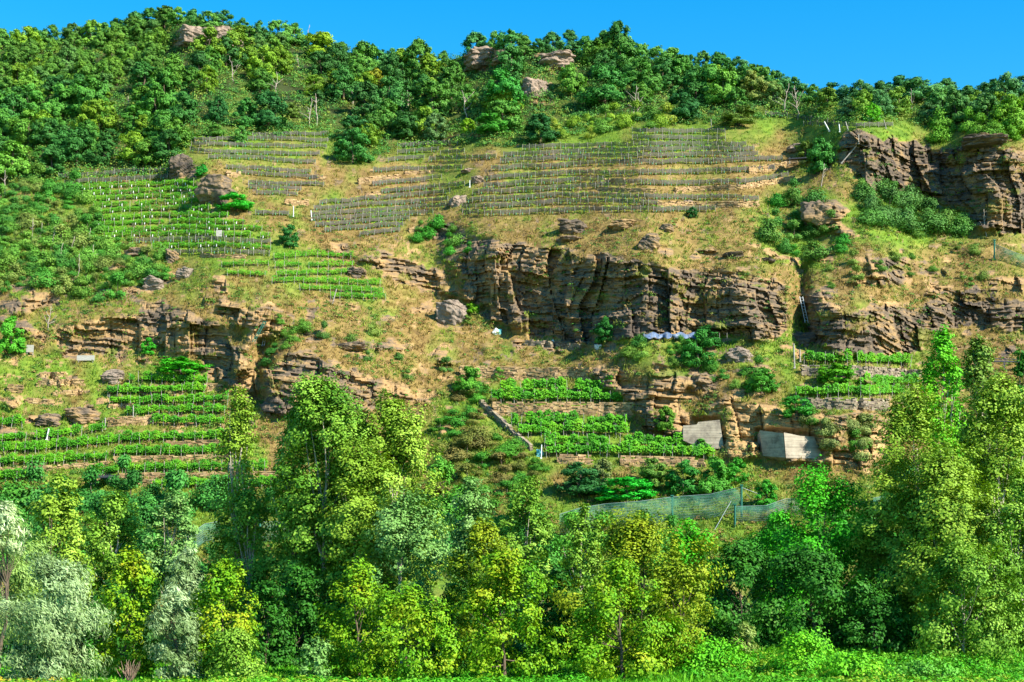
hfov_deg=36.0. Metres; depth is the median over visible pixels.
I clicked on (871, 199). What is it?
thicket bush
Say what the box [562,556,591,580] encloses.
tall bush
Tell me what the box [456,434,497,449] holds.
thicket bush
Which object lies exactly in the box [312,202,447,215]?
vine row
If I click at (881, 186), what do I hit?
thicket bush
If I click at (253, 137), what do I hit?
vine row
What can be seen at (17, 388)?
stone wall
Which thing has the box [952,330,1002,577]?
poplar tree
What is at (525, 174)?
vine row
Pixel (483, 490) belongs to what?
thicket bush
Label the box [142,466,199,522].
tall bush
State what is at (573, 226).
boulder
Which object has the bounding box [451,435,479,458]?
thicket bush
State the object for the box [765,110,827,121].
vine row
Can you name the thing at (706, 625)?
undergrowth bush
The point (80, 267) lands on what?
thicket bush
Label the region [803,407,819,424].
shrub
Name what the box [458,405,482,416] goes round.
thicket bush
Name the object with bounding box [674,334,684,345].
shrub
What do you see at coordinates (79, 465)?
stone wall
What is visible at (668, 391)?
cliff
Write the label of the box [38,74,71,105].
oak tree
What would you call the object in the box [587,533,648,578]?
tall bush
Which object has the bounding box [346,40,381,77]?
oak tree
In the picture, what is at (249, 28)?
oak tree
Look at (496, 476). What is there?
thicket bush
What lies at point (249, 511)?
poplar tree
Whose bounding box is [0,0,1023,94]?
sky
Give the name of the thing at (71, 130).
oak tree
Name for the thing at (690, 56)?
skyline tree
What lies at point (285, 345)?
shrub
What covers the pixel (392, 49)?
skyline tree
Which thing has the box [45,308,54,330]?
dead tree
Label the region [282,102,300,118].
oak tree
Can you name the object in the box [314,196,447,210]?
vine row
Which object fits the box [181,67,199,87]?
oak tree
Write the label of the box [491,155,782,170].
vine row
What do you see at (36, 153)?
oak tree
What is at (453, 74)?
oak tree
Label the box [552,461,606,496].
bush
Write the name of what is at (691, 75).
oak tree
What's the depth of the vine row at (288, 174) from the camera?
260.01 m
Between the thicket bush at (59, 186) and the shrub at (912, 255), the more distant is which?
the thicket bush at (59, 186)
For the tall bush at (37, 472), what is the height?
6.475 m
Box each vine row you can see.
[0,414,25,427]
[0,421,104,444]
[0,427,223,455]
[0,450,108,466]
[0,467,43,481]
[59,166,167,176]
[64,173,167,183]
[80,179,193,189]
[82,185,197,194]
[87,463,120,473]
[92,191,195,200]
[93,197,198,207]
[94,210,228,220]
[98,216,244,225]
[99,203,210,212]
[102,222,261,231]
[104,228,270,237]
[106,381,205,395]
[109,390,228,406]
[113,443,224,456]
[122,458,268,473]
[125,402,225,416]
[128,370,207,385]
[130,234,271,243]
[150,413,223,426]
[152,241,270,249]
[152,474,279,489]
[174,247,270,255]
[190,147,319,155]
[191,134,328,142]
[191,140,326,148]
[208,153,315,163]
[221,258,270,266]
[226,163,311,173]
[226,269,267,275]
[236,169,322,178]
[248,179,326,185]
[248,182,301,190]
[252,130,329,136]
[255,188,297,195]
[255,209,288,214]
[272,275,381,285]
[274,248,353,259]
[274,258,354,268]
[276,266,349,277]
[299,283,384,293]
[311,209,433,220]
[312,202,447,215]
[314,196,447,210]
[315,215,408,226]
[320,189,450,204]
[324,220,402,231]
[330,291,386,300]
[360,227,399,234]
[372,174,441,185]
[373,164,463,172]
[381,180,464,192]
[387,154,423,161]
[397,139,458,147]
[397,146,439,153]
[428,153,496,161]
[440,148,464,155]
[461,197,657,209]
[462,204,714,215]
[466,190,758,202]
[472,180,609,194]
[483,164,774,180]
[484,175,603,187]
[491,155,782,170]
[491,385,623,402]
[499,376,612,391]
[500,150,758,162]
[503,144,754,156]
[510,409,627,424]
[518,418,629,437]
[522,139,745,149]
[542,431,686,447]
[544,439,715,459]
[624,171,788,185]
[631,127,724,133]
[632,133,724,140]
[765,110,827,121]
[794,381,904,398]
[802,348,911,367]
[803,121,892,127]
[859,371,919,387]
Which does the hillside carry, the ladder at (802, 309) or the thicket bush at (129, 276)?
the thicket bush at (129, 276)
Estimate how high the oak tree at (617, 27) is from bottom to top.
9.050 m
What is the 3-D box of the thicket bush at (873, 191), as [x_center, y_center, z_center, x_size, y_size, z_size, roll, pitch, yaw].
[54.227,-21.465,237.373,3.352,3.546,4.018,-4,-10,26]
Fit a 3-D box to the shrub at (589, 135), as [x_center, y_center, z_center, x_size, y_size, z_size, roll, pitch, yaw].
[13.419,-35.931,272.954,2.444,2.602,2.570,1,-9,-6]
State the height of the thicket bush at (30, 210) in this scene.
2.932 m
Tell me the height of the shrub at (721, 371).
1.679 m
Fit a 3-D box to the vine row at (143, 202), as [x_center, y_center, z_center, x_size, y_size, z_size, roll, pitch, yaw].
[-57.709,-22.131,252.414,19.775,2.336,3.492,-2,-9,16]
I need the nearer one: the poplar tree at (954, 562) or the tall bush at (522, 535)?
the poplar tree at (954, 562)
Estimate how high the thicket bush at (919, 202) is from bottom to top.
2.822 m
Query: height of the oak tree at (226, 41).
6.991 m
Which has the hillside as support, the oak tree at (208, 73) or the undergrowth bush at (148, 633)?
the oak tree at (208, 73)
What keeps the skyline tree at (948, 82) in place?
on the hillside
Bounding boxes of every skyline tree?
[0,27,12,49]
[9,29,19,38]
[25,27,44,46]
[39,24,64,45]
[79,27,96,38]
[96,22,108,33]
[109,17,124,25]
[122,11,142,26]
[140,7,157,20]
[162,6,186,25]
[184,8,205,25]
[196,10,219,27]
[211,10,235,27]
[234,17,248,33]
[249,20,270,38]
[266,19,290,43]
[281,22,307,45]
[298,33,313,47]
[311,40,334,53]
[333,41,351,55]
[358,43,388,65]
[385,47,396,64]
[437,50,450,63]
[460,30,487,59]
[486,30,502,48]
[494,28,522,49]
[515,35,537,56]
[531,38,546,51]
[540,30,566,52]
[555,29,582,52]
[573,36,593,61]
[594,30,606,42]
[615,35,631,56]
[632,43,648,59]
[644,45,664,69]
[654,47,682,74]
[687,54,698,64]
[696,50,709,68]
[730,56,748,68]
[743,63,762,79]
[756,66,779,88]
[770,70,791,88]
[783,76,808,98]
[801,83,821,104]
[813,82,849,103]
[843,79,875,99]
[873,80,890,95]
[884,74,910,94]
[900,76,946,103]
[939,77,959,90]
[958,84,977,95]
[974,78,1018,93]
[1013,75,1023,97]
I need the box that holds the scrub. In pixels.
[0,128,1023,560]
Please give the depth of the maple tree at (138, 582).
97.29 m
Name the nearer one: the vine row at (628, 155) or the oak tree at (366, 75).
the vine row at (628, 155)
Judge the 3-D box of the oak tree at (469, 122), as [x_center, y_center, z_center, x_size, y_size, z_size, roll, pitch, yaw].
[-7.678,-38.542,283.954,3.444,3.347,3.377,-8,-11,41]
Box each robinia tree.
[661,517,735,626]
[744,509,808,628]
[751,454,892,634]
[845,521,899,639]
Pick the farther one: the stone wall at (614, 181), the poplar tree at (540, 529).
the stone wall at (614, 181)
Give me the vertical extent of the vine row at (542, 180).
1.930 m
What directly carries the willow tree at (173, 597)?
on the ground at (756, 674)
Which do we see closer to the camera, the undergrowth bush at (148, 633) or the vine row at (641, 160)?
the undergrowth bush at (148, 633)
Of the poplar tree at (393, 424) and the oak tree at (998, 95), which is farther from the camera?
the oak tree at (998, 95)
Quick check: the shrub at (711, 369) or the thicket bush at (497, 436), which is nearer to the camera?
the thicket bush at (497, 436)
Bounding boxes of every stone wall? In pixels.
[0,461,108,471]
[6,384,23,393]
[25,397,54,405]
[36,379,84,387]
[37,372,67,378]
[52,389,82,395]
[96,471,277,480]
[106,415,153,427]
[107,403,133,408]
[113,454,227,462]
[126,478,155,486]
[166,440,220,446]
[200,253,246,258]
[203,383,222,391]
[225,171,240,177]
[284,199,308,205]
[309,175,326,181]
[357,174,401,184]
[364,191,380,199]
[404,170,430,174]
[408,222,436,232]
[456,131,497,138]
[458,365,591,380]
[479,399,532,450]
[491,402,635,417]
[524,339,582,349]
[557,454,592,464]
[597,187,655,192]
[603,178,625,185]
[619,455,705,467]
[657,201,759,207]
[673,175,794,192]
[747,160,798,173]
[800,365,921,379]
[800,398,889,410]
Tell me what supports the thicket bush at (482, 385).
on the hillside
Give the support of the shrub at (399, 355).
on the hillside
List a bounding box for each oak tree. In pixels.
[0,62,15,76]
[0,75,14,90]
[0,91,4,104]
[0,93,31,136]
[0,107,17,140]
[0,135,9,151]
[0,140,33,179]
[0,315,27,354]
[2,39,27,61]
[2,51,9,61]
[3,87,13,95]
[5,47,24,69]
[6,108,47,145]
[10,25,41,54]
[10,62,26,85]
[12,82,45,119]
[12,86,29,100]
[13,73,46,96]
[16,68,43,91]
[18,37,42,62]
[25,65,49,81]
[27,57,45,68]
[27,117,69,146]
[30,146,46,162]
[31,110,52,124]
[36,33,46,51]
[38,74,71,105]
[39,144,66,176]
[41,51,53,62]
[41,82,71,117]
[43,55,66,76]
[45,39,60,52]
[45,129,82,162]
[51,111,67,133]
[53,47,80,76]
[56,40,75,58]
[59,82,93,114]
[60,126,96,164]
[61,22,83,43]
[63,73,72,87]
[65,32,83,48]
[67,74,109,117]
[68,72,87,97]
[68,123,89,149]
[69,103,102,131]
[71,59,92,77]
[73,118,99,154]
[74,49,84,63]
[77,54,93,67]
[78,19,101,45]
[81,49,95,64]
[81,63,96,79]
[82,98,118,130]
[88,31,106,50]
[89,59,112,79]
[90,141,113,165]
[96,128,123,147]
[98,22,122,42]
[98,72,114,89]
[100,41,122,64]
[103,29,124,49]
[104,56,123,72]
[105,88,112,105]
[110,65,124,84]
[115,43,132,64]
[116,26,135,42]
[116,130,147,160]
[119,104,144,133]
[120,58,135,73]
[121,46,140,65]
[122,15,137,38]
[125,41,136,47]
[127,18,148,41]
[127,60,155,91]
[129,85,150,108]
[130,138,163,166]
[133,41,166,65]
[133,127,153,150]
[134,114,153,131]
[135,81,176,116]
[137,38,159,51]
[138,26,170,49]
[138,52,153,63]
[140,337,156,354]
[143,19,163,34]
[145,110,178,143]
[147,66,181,108]
[151,52,186,89]
[151,128,181,159]
[152,5,172,28]
[154,116,197,149]
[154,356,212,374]
[155,61,163,70]
[163,90,201,125]
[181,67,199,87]
[185,50,213,72]
[190,27,227,69]
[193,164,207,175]
[196,65,218,93]
[200,45,221,74]
[203,95,231,123]
[205,35,248,69]
[205,123,225,136]
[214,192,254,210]
[223,24,260,66]
[232,97,257,129]
[232,125,247,143]
[242,67,273,91]
[243,25,255,42]
[245,44,280,80]
[249,89,293,129]
[250,32,268,52]
[262,29,270,43]
[270,37,280,50]
[270,44,292,57]
[271,47,294,74]
[276,32,285,44]
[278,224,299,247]
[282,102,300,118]
[283,42,290,52]
[301,74,325,94]
[302,31,335,56]
[308,89,325,107]
[309,50,333,73]
[316,42,351,69]
[323,68,341,90]
[324,63,357,102]
[331,127,375,163]
[340,115,371,139]
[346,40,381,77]
[346,80,379,117]
[349,63,366,81]
[352,71,377,84]
[353,123,383,146]
[356,113,382,138]
[363,67,391,86]
[368,75,411,113]
[371,98,400,128]
[372,51,406,83]
[385,75,411,106]
[390,48,410,75]
[390,110,420,139]
[402,36,437,77]
[402,73,437,102]
[408,80,454,119]
[409,69,423,85]
[411,106,433,133]
[417,52,444,83]
[421,111,449,140]
[437,60,465,100]
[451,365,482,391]
[455,84,478,108]
[460,117,475,133]
[462,314,471,323]
[466,301,479,313]
[474,85,487,108]
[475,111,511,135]
[481,82,524,115]
[483,68,527,115]
[485,99,523,131]
[492,45,526,78]
[493,366,504,377]
[515,75,522,87]
[524,112,561,143]
[555,62,588,96]
[573,63,629,107]
[579,37,616,66]
[588,48,622,76]
[590,316,613,344]
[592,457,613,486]
[600,20,634,53]
[601,31,619,47]
[605,36,641,72]
[620,64,636,83]
[622,42,646,66]
[623,58,650,82]
[629,81,637,95]
[630,81,653,102]
[632,66,663,93]
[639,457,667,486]
[652,56,672,78]
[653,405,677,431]
[661,72,682,94]
[667,89,702,121]
[668,54,692,82]
[682,67,704,96]
[683,65,708,81]
[685,206,698,217]
[686,81,704,102]
[692,438,710,446]
[695,324,722,348]
[696,63,716,94]
[703,64,721,83]
[704,69,737,104]
[707,51,731,68]
[716,64,747,93]
[720,104,757,126]
[724,86,747,107]
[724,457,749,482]
[735,63,752,91]
[740,69,771,100]
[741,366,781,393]
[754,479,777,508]
[762,75,778,96]
[764,81,784,108]
[769,91,787,106]
[780,395,814,418]
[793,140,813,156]
[806,136,834,173]
[814,362,857,382]
[815,86,838,111]
[835,95,860,116]
[849,89,883,116]
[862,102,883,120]
[869,89,896,115]
[876,87,897,108]
[887,86,912,116]
[916,101,937,121]
[925,86,951,117]
[939,86,971,123]
[963,100,986,122]
[968,90,981,102]
[972,92,993,101]
[974,93,1000,124]
[986,91,1012,115]
[987,71,1022,99]
[988,94,1023,133]
[1018,97,1023,112]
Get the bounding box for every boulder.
[34,413,61,426]
[64,407,99,424]
[100,369,124,383]
[124,247,147,256]
[142,275,163,290]
[165,249,178,263]
[168,153,193,178]
[175,266,193,279]
[178,24,206,47]
[194,174,235,204]
[205,25,243,47]
[337,341,367,351]
[347,266,366,277]
[435,299,467,325]
[448,195,466,207]
[460,168,472,173]
[463,46,495,71]
[470,175,483,183]
[492,49,506,66]
[521,77,550,97]
[536,50,575,70]
[555,235,583,241]
[557,218,586,234]
[607,219,635,230]
[637,233,660,249]
[660,224,673,232]
[690,372,715,392]
[722,251,743,257]
[723,346,752,362]
[762,257,775,262]
[786,143,800,152]
[792,331,816,346]
[799,200,835,225]
[961,132,1008,149]
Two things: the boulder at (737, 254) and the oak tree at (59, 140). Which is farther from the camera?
the oak tree at (59, 140)
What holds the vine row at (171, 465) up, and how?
on the hillside
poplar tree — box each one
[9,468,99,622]
[74,490,164,619]
[137,489,200,602]
[200,383,272,634]
[210,483,280,640]
[260,371,390,650]
[261,403,321,653]
[295,391,396,602]
[303,436,430,661]
[341,389,455,640]
[343,484,459,666]
[436,476,504,625]
[497,470,558,638]
[557,500,603,606]
[838,377,1002,640]
[874,439,1007,647]
[893,529,1023,663]
[910,324,974,535]
[950,357,1023,637]
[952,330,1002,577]
[978,468,1023,651]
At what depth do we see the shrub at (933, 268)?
228.19 m
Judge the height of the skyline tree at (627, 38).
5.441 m
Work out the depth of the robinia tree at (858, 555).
111.48 m
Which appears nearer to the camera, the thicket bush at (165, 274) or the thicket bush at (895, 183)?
the thicket bush at (165, 274)
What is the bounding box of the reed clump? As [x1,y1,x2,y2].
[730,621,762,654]
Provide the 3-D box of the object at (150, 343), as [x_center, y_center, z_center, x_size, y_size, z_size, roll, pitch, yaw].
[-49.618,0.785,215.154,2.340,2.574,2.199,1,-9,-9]
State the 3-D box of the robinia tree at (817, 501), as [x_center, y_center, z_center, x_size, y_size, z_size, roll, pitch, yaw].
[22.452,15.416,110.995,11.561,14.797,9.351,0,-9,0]
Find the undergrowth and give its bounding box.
[0,17,1019,184]
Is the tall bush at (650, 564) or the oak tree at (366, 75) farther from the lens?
the oak tree at (366, 75)
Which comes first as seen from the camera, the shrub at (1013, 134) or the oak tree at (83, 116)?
the shrub at (1013, 134)
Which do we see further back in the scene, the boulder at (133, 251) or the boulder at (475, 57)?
the boulder at (475, 57)
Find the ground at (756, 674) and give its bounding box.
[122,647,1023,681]
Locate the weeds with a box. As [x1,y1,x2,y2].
[0,648,1023,681]
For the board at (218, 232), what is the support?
on the hillside
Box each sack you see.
[536,449,543,456]
[594,344,601,349]
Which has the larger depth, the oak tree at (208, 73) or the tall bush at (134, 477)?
the oak tree at (208, 73)
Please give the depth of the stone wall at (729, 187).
244.52 m
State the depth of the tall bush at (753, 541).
164.48 m
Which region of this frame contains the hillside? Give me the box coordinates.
[0,20,1023,634]
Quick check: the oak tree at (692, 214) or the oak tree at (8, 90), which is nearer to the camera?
the oak tree at (692, 214)
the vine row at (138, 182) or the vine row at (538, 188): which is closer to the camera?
the vine row at (538, 188)
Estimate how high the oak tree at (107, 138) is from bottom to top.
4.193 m
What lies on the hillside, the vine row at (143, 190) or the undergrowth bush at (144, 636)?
the vine row at (143, 190)
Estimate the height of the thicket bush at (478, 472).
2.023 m
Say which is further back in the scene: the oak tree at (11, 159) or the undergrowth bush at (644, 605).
the oak tree at (11, 159)
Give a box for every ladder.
[252,321,265,341]
[799,297,808,322]
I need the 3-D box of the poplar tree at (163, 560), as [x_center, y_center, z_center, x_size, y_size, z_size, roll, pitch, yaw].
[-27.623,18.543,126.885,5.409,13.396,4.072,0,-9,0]
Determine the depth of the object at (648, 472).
186.06 m
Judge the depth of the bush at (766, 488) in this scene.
181.27 m
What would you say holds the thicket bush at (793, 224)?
on the hillside
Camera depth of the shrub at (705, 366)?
203.59 m
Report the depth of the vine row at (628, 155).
258.94 m
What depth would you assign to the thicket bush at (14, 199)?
253.36 m
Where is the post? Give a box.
[793,344,795,368]
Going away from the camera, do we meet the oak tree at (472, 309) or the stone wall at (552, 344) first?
the stone wall at (552, 344)
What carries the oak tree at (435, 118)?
on the hillside
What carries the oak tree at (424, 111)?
on the hillside
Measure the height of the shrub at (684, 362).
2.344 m
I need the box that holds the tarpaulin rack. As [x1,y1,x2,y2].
[643,332,719,338]
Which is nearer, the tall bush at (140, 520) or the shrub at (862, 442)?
the tall bush at (140, 520)
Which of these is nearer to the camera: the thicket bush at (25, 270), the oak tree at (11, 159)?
the thicket bush at (25, 270)
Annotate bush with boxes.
[0,183,7,203]
[0,196,22,210]
[0,207,17,223]
[0,225,11,240]
[0,236,12,246]
[0,243,22,260]
[0,251,21,265]
[0,264,17,280]
[0,276,6,287]
[0,281,12,292]
[0,476,39,510]
[0,493,27,520]
[0,510,33,554]
[0,586,18,655]
[1,220,20,233]
[1,262,27,282]
[1,537,33,581]
[2,582,82,665]
[3,183,19,195]
[5,460,53,510]
[9,230,18,242]
[9,619,85,667]
[10,195,22,203]
[11,209,18,218]
[11,230,35,248]
[13,258,27,272]
[14,212,33,229]
[15,213,44,229]
[15,229,28,242]
[15,264,33,277]
[16,276,26,286]
[17,196,31,208]
[17,205,42,219]
[17,506,30,527]
[19,186,30,200]
[19,515,71,550]
[20,243,37,256]
[20,497,85,528]
[21,272,51,288]
[24,248,44,258]
[24,255,39,272]
[25,191,50,211]
[25,249,50,267]
[28,182,43,192]
[28,236,47,248]
[28,267,52,279]
[28,269,60,287]
[29,475,93,514]
[30,227,46,240]
[34,255,56,275]
[36,234,62,247]
[37,207,46,219]
[40,250,70,266]
[41,189,57,203]
[41,217,50,228]
[42,211,61,224]
[43,197,55,207]
[45,219,69,232]
[46,226,72,242]
[49,266,72,285]
[51,181,67,193]
[51,200,63,210]
[51,223,72,248]
[51,242,74,255]
[51,274,72,295]
[52,263,69,277]
[55,184,83,198]
[55,542,98,574]
[56,208,67,221]
[61,196,74,203]
[61,199,76,208]
[61,212,80,230]
[62,169,84,189]
[63,224,94,238]
[64,231,92,247]
[64,258,75,267]
[65,246,78,258]
[67,261,79,276]
[67,276,91,296]
[68,208,83,222]
[72,188,95,204]
[72,205,89,214]
[72,258,83,272]
[72,261,99,284]
[72,465,109,511]
[73,246,97,261]
[73,286,92,296]
[75,524,96,556]
[75,589,143,668]
[78,491,124,545]
[79,213,95,234]
[83,267,95,278]
[84,225,110,243]
[84,510,98,522]
[87,205,104,214]
[87,236,102,248]
[87,257,98,262]
[88,211,112,229]
[88,291,106,302]
[89,205,98,220]
[89,272,101,285]
[90,255,115,271]
[92,235,117,250]
[94,274,118,288]
[96,244,121,261]
[96,249,104,255]
[99,267,109,278]
[102,272,128,298]
[102,474,129,496]
[103,578,158,654]
[104,506,152,564]
[106,454,142,489]
[109,236,122,247]
[110,490,157,526]
[112,257,126,265]
[112,271,129,285]
[116,660,139,680]
[117,260,151,278]
[118,235,136,249]
[118,253,130,262]
[120,469,145,507]
[121,527,158,570]
[124,256,135,269]
[124,272,134,285]
[124,611,159,650]
[134,251,151,261]
[135,255,156,265]
[136,268,155,286]
[137,245,155,262]
[138,479,167,509]
[140,492,166,524]
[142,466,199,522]
[143,525,171,551]
[144,569,164,603]
[147,252,167,270]
[149,245,168,257]
[151,628,173,662]
[152,269,162,279]
[159,566,215,650]
[160,267,174,280]
[165,472,194,503]
[171,539,207,574]
[185,471,235,510]
[197,543,217,572]
[200,625,266,679]
[234,590,274,658]
[263,487,278,512]
[423,457,455,513]
[426,441,450,452]
[426,454,444,469]
[426,482,476,522]
[428,417,451,430]
[428,526,455,564]
[433,481,452,492]
[437,550,466,573]
[441,446,470,461]
[442,408,467,423]
[443,419,465,436]
[447,515,463,550]
[448,471,462,481]
[449,436,463,447]
[450,393,465,400]
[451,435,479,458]
[451,462,483,485]
[452,461,462,472]
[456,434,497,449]
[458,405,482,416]
[459,388,481,396]
[459,422,499,441]
[459,476,478,489]
[465,381,489,393]
[465,412,479,423]
[469,393,487,403]
[469,593,551,669]
[471,451,494,461]
[472,408,485,418]
[472,452,493,468]
[472,469,490,483]
[475,484,494,493]
[482,435,499,445]
[484,496,508,526]
[486,451,514,470]
[486,454,499,463]
[487,398,500,406]
[487,471,510,482]
[489,444,521,458]
[491,432,502,440]
[492,443,516,452]
[492,480,513,496]
[498,436,527,451]
[498,493,530,538]
[499,465,513,478]
[505,506,521,524]
[506,478,523,491]
[508,606,540,649]
[509,471,527,480]
[509,502,551,544]
[510,445,532,458]
[511,459,528,470]
[527,457,540,469]
[527,470,544,483]
[533,461,553,471]
[533,533,579,570]
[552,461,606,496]
[555,509,588,548]
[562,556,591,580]
[562,598,617,642]
[577,509,618,551]
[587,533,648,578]
[592,476,658,501]
[611,529,666,576]
[620,581,653,636]
[621,509,663,533]
[652,529,672,562]
[663,459,701,495]
[664,513,679,538]
[665,630,754,674]
[678,329,716,368]
[689,577,736,637]
[696,456,734,495]
[697,608,732,637]
[700,593,756,632]
[726,530,770,576]
[744,581,774,620]
[754,218,785,243]
[756,513,784,536]
[758,625,847,677]
[763,193,788,207]
[763,207,784,225]
[770,524,786,534]
[774,236,795,253]
[778,186,801,205]
[782,177,801,198]
[782,208,804,230]
[786,219,803,239]
[789,243,800,256]
[795,187,829,207]
[797,240,831,263]
[798,222,821,238]
[801,508,829,548]
[806,585,883,646]
[814,226,826,236]
[818,208,840,232]
[820,649,895,677]
[823,498,850,519]
[831,236,848,253]
[836,232,852,244]
[840,578,873,593]
[844,508,880,529]
[848,182,877,199]
[852,177,868,188]
[853,207,889,226]
[855,193,883,211]
[861,188,883,204]
[868,173,892,194]
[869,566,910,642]
[876,204,906,229]
[877,200,895,209]
[878,185,899,216]
[883,186,901,203]
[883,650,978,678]
[884,461,921,517]
[889,180,905,201]
[891,513,913,542]
[892,188,924,212]
[893,205,926,232]
[899,184,922,207]
[902,204,917,218]
[908,227,925,238]
[915,196,922,209]
[916,208,954,234]
[919,196,938,219]
[919,208,937,213]
[936,209,963,229]
[945,215,973,237]
[955,211,976,224]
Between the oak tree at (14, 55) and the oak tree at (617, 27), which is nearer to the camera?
the oak tree at (617, 27)
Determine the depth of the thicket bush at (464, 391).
206.50 m
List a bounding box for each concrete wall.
[681,420,723,449]
[757,430,820,460]
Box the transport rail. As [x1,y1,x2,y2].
[976,358,1016,369]
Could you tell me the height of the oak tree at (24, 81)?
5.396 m
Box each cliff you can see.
[56,298,260,393]
[219,297,293,338]
[260,349,405,415]
[359,254,448,292]
[431,220,787,343]
[593,365,694,437]
[708,398,887,473]
[801,285,1023,355]
[837,129,1023,233]
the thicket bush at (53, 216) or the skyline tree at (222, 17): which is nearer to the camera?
the thicket bush at (53, 216)
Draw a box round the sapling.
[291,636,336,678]
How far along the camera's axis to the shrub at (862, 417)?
193.19 m
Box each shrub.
[18,177,33,189]
[24,162,46,185]
[39,178,57,192]
[257,348,271,366]
[269,342,278,353]
[274,313,285,324]
[279,327,288,337]
[279,341,289,349]
[284,329,301,341]
[288,317,316,335]
[315,320,331,338]
[340,333,359,340]
[363,350,372,360]
[365,321,385,336]
[394,351,404,359]
[402,369,412,379]
[406,232,425,241]
[414,220,423,230]
[420,225,436,239]
[424,214,445,229]
[438,356,452,372]
[443,232,453,242]
[443,233,465,247]
[443,246,457,255]
[444,223,458,232]
[463,240,471,253]
[551,118,562,128]
[558,128,570,138]
[563,115,581,127]
[581,113,594,121]
[583,126,596,138]
[585,120,595,129]
[591,117,614,135]
[594,104,613,122]
[606,102,620,119]
[614,112,636,127]
[618,345,638,359]
[627,333,652,347]
[628,99,642,119]
[633,342,650,359]
[639,105,661,119]
[640,119,659,127]
[649,113,671,127]
[659,102,676,123]
[665,355,684,368]
[666,345,675,354]
[673,344,682,354]
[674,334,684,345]
[679,351,695,367]
[700,359,719,368]
[704,365,717,381]
[715,368,729,379]
[727,377,743,388]
[737,365,752,376]
[750,355,764,373]
[764,379,777,388]
[797,414,815,424]
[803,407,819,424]
[812,416,836,436]
[818,422,840,449]
[824,265,833,270]
[826,281,835,288]
[840,415,865,434]
[840,428,872,452]
[847,249,858,264]
[851,264,865,279]
[851,437,871,461]
[856,412,874,435]
[861,421,879,446]
[875,259,887,271]
[888,251,902,261]
[906,267,915,276]
[908,252,915,258]
[925,124,951,142]
[926,265,940,271]
[927,107,948,129]
[943,119,956,134]
[952,246,958,253]
[958,106,977,131]
[959,271,966,278]
[964,244,984,255]
[965,112,987,134]
[966,276,973,285]
[974,119,1008,133]
[974,269,989,279]
[998,118,1021,140]
[1008,128,1023,134]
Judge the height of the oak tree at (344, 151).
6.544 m
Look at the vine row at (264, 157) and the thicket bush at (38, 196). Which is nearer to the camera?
the thicket bush at (38, 196)
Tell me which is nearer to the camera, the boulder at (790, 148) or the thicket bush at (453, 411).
the thicket bush at (453, 411)
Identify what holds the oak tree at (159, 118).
on the hillside
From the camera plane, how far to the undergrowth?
288.99 m
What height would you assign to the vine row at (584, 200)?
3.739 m
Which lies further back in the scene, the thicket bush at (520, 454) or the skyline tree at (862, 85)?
the skyline tree at (862, 85)
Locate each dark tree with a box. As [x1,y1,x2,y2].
[77,579,135,669]
[179,580,217,668]
[236,578,300,670]
[261,560,331,664]
[425,580,481,669]
[523,565,586,663]
[681,536,788,647]
[737,540,900,653]
[828,584,924,654]
[1004,348,1023,546]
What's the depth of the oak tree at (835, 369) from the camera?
198.74 m
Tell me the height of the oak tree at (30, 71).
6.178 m
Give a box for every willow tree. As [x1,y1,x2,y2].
[0,499,31,668]
[0,500,55,644]
[0,549,117,681]
[144,582,208,679]
[147,545,205,664]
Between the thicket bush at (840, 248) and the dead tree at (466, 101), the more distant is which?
the dead tree at (466, 101)
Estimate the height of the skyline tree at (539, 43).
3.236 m
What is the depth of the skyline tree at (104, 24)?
352.19 m
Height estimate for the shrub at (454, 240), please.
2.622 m
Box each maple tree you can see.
[91,544,165,677]
[186,550,263,676]
[309,554,405,677]
[345,579,473,680]
[438,515,518,671]
[451,544,574,680]
[546,506,734,669]
[552,555,690,681]
[642,547,718,669]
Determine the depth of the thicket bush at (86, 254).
232.72 m
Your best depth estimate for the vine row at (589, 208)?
236.71 m
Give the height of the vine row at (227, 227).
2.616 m
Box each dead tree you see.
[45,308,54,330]
[312,93,318,123]
[461,91,474,117]
[788,86,802,113]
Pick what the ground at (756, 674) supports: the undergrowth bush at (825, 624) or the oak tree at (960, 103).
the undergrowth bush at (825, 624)
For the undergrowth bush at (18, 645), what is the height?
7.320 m
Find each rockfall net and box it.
[187,522,219,546]
[559,484,765,534]
[733,498,799,527]
[993,239,1023,266]
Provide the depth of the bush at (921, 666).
91.00 m
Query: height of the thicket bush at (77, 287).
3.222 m
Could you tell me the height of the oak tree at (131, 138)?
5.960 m
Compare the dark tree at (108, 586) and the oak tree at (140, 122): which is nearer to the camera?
the dark tree at (108, 586)
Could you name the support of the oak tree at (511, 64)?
on the hillside
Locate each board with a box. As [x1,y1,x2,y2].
[26,345,33,354]
[77,355,94,362]
[216,230,221,236]
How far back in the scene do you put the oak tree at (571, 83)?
295.48 m
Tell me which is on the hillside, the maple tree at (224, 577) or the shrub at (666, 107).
the shrub at (666, 107)
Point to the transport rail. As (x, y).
(1005, 361)
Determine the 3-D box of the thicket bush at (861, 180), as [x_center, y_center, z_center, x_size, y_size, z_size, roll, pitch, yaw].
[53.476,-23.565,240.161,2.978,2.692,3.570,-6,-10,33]
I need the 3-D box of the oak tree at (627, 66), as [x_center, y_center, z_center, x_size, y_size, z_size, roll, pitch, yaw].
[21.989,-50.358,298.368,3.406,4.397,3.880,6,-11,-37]
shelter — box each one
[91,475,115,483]
[786,157,808,166]
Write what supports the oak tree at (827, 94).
on the hillside
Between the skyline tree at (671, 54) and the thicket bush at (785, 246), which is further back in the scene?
the skyline tree at (671, 54)

